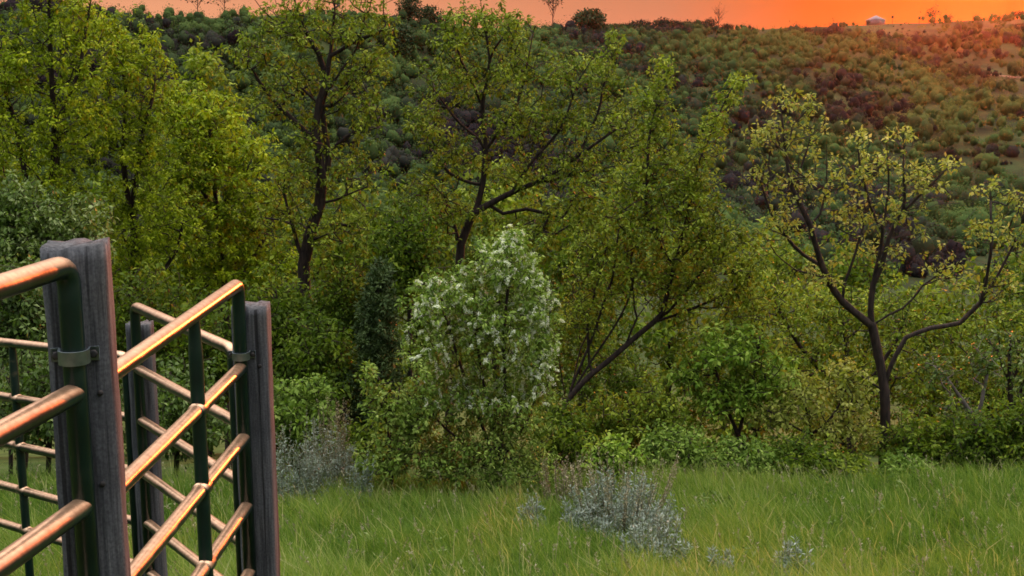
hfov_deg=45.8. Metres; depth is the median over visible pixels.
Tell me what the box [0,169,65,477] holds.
shady bush
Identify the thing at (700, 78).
slope bush
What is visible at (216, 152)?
maple tree
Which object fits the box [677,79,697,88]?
slope bush
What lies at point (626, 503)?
sagebrush
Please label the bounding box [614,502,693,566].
sagebrush
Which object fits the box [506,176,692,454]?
broadleaf tree
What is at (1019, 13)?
skyline shrub
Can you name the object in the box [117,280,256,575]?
fence panel
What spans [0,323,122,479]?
shady bush
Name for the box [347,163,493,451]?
broadleaf tree
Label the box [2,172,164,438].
broadleaf tree
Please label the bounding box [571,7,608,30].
juniper
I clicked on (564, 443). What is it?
undergrowth bush
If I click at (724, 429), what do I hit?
broadleaf tree
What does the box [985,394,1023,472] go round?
undergrowth bush
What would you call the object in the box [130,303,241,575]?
fence panel
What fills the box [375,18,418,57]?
dark tree
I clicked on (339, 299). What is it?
broadleaf tree
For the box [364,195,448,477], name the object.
tree
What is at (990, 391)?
olive tree
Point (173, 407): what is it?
shady bush
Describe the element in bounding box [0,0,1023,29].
sky
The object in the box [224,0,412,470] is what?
box elder tree
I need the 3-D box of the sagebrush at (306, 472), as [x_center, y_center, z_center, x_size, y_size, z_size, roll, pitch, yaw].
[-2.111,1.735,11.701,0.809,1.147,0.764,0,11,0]
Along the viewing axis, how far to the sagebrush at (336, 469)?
12.24 m
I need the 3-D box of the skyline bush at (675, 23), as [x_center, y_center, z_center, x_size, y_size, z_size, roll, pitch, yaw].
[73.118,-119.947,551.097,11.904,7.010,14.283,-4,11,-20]
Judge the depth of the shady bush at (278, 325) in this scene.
15.34 m
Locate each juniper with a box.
[335,255,409,436]
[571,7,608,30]
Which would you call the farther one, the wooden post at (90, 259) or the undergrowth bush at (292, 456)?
the undergrowth bush at (292, 456)
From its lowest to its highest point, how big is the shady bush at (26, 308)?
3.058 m
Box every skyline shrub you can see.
[920,0,941,20]
[1014,10,1023,17]
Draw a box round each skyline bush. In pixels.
[612,23,630,28]
[628,19,652,27]
[652,17,670,26]
[662,19,684,27]
[684,17,709,24]
[704,17,718,26]
[719,24,733,29]
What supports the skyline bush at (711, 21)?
on the ground at (982, 133)
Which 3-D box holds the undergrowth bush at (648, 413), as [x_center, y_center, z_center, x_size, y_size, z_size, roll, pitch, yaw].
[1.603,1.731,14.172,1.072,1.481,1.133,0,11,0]
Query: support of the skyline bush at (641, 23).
on the ground at (982, 133)
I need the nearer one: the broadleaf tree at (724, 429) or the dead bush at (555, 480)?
the dead bush at (555, 480)
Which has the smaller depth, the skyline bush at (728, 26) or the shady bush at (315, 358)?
the shady bush at (315, 358)
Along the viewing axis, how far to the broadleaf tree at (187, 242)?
26.85 m
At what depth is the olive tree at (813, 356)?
18.27 m
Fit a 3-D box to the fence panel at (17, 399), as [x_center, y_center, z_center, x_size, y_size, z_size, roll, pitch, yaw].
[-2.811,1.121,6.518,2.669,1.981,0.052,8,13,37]
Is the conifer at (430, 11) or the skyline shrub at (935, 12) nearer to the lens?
the conifer at (430, 11)
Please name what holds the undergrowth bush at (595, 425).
on the ground at (982, 133)
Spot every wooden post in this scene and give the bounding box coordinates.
[40,237,130,575]
[125,320,167,575]
[228,300,279,575]
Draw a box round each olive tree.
[743,255,981,453]
[913,299,1023,475]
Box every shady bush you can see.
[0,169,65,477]
[0,253,47,460]
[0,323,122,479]
[2,178,118,265]
[111,253,201,376]
[120,350,230,477]
[156,281,245,457]
[228,256,334,381]
[272,305,364,472]
[273,372,344,473]
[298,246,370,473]
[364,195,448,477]
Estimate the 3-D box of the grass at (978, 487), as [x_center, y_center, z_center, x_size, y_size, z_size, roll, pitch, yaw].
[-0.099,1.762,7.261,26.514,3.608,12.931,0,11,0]
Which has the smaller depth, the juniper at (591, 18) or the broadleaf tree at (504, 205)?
the broadleaf tree at (504, 205)
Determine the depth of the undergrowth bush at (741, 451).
13.44 m
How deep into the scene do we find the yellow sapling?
14.19 m
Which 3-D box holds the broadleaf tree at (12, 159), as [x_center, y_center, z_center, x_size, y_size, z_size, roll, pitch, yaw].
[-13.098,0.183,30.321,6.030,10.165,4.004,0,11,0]
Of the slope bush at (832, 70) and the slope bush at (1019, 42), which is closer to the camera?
the slope bush at (832, 70)
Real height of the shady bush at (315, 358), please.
2.464 m
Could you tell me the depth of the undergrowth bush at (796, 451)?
13.33 m
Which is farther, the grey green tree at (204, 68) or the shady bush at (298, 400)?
the grey green tree at (204, 68)
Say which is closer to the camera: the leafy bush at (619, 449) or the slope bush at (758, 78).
the leafy bush at (619, 449)
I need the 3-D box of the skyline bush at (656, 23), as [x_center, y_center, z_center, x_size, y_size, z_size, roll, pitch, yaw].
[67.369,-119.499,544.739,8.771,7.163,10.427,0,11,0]
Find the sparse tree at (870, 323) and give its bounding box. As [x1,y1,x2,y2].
[740,84,1023,475]
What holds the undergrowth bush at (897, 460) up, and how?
on the ground at (982, 133)
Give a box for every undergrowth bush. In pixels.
[224,441,314,475]
[321,415,413,479]
[525,393,598,479]
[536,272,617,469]
[562,335,665,474]
[568,375,641,481]
[605,371,691,474]
[639,418,722,477]
[707,432,783,482]
[763,425,839,486]
[824,447,885,482]
[871,401,966,470]
[876,444,943,484]
[926,397,1023,475]
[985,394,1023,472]
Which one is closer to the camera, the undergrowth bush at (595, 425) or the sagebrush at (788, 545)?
the sagebrush at (788, 545)
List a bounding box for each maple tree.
[0,0,129,472]
[46,4,223,307]
[120,77,301,468]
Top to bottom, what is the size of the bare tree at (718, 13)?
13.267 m
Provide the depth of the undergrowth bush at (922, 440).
13.86 m
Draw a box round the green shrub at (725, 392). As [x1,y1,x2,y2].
[662,318,810,442]
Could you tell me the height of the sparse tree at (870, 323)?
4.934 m
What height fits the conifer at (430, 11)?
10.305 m
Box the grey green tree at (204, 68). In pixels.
[147,36,262,446]
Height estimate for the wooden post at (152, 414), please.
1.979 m
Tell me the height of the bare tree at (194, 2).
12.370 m
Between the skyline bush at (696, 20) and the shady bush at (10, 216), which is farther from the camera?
the skyline bush at (696, 20)
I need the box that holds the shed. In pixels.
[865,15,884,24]
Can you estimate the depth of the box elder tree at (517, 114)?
17.75 m
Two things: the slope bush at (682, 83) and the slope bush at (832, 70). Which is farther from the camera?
the slope bush at (832, 70)
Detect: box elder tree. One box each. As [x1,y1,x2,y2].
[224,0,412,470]
[369,0,658,477]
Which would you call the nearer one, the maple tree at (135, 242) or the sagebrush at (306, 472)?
the sagebrush at (306, 472)
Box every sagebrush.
[275,410,335,507]
[296,414,363,495]
[341,451,374,501]
[518,490,546,526]
[560,447,680,541]
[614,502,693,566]
[706,544,737,573]
[774,535,814,575]
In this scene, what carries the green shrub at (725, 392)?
on the ground at (982, 133)
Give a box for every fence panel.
[0,257,100,575]
[0,338,138,575]
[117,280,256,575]
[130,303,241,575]
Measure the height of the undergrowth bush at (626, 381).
2.344 m
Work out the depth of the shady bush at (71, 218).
15.74 m
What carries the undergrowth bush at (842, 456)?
on the ground at (982, 133)
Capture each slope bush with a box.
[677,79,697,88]
[695,76,721,84]
[756,76,778,82]
[788,111,796,117]
[830,64,844,72]
[870,114,909,130]
[928,147,957,162]
[949,155,981,168]
[987,150,1000,157]
[1011,36,1023,47]
[1013,107,1023,117]
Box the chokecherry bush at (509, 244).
[391,222,569,493]
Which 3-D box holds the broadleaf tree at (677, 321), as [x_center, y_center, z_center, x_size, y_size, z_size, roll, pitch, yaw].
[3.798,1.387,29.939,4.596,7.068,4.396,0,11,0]
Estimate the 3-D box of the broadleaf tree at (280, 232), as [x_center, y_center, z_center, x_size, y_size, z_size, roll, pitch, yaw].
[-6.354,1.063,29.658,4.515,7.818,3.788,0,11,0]
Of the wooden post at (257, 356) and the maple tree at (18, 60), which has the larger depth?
the maple tree at (18, 60)
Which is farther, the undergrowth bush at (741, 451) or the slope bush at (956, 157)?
the slope bush at (956, 157)
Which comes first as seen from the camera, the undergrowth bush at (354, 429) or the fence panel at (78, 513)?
the fence panel at (78, 513)
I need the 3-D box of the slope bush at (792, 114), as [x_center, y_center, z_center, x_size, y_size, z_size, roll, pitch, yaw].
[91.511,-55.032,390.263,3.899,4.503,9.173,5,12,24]
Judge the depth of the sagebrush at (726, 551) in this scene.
8.92 m
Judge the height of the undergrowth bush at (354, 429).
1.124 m
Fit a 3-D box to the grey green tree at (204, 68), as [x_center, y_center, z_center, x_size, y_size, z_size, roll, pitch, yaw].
[-7.724,-0.573,31.372,3.060,11.684,3.070,0,11,0]
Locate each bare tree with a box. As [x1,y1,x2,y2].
[185,0,205,10]
[203,0,233,10]
[542,0,563,22]
[715,2,724,25]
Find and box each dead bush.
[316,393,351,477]
[539,452,583,504]
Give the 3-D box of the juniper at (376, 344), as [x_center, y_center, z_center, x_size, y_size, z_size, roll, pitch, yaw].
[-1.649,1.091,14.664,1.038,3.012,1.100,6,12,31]
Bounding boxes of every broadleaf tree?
[0,128,48,362]
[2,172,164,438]
[103,136,262,454]
[209,172,328,405]
[266,159,432,446]
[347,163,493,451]
[396,122,579,448]
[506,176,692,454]
[598,208,737,454]
[680,208,837,454]
[763,221,920,452]
[853,266,1005,456]
[936,221,1023,454]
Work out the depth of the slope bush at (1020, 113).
381.79 m
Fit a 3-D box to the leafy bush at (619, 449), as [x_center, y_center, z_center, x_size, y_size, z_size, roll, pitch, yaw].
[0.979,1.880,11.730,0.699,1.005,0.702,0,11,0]
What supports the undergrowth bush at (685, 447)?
on the ground at (982, 133)
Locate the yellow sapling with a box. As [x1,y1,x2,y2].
[743,348,895,456]
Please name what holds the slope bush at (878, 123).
on the ground at (982, 133)
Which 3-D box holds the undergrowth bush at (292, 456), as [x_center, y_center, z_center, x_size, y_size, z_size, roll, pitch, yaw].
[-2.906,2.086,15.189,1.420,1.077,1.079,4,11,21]
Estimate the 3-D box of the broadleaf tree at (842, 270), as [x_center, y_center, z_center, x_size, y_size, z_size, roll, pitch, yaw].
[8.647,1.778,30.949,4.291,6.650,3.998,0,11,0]
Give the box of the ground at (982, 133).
[0,15,1023,554]
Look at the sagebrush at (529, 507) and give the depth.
10.42 m
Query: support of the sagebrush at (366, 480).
on the ground at (982, 133)
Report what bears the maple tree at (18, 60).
on the ground at (982, 133)
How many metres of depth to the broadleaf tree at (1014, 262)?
29.50 m
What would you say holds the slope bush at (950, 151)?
on the ground at (982, 133)
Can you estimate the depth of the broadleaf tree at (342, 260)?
26.93 m
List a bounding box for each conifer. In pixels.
[393,0,423,21]
[417,2,444,25]
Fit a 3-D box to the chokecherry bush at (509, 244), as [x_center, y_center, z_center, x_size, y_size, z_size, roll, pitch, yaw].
[-0.301,0.870,12.387,1.801,3.094,2.062,0,11,0]
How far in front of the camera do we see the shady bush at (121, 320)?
15.15 m
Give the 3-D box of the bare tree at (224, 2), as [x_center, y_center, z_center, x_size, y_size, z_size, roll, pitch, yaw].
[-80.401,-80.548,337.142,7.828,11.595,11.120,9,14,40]
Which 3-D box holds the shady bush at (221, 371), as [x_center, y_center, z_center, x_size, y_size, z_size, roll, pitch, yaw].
[-3.769,1.220,15.098,1.600,2.846,1.412,0,11,0]
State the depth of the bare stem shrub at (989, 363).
14.66 m
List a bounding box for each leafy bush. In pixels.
[351,360,435,492]
[578,429,646,491]
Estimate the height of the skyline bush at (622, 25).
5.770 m
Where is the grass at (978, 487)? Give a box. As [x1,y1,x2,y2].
[0,451,1023,575]
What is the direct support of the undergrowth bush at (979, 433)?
on the ground at (982, 133)
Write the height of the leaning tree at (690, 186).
5.613 m
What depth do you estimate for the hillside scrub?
333.86 m
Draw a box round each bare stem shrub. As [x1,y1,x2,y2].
[913,331,1011,452]
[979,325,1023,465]
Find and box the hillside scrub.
[0,0,1023,287]
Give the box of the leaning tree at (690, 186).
[546,52,777,469]
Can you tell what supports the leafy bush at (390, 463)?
on the ground at (982, 133)
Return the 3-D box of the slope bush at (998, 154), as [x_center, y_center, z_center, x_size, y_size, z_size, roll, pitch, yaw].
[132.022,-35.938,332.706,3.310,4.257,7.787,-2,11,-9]

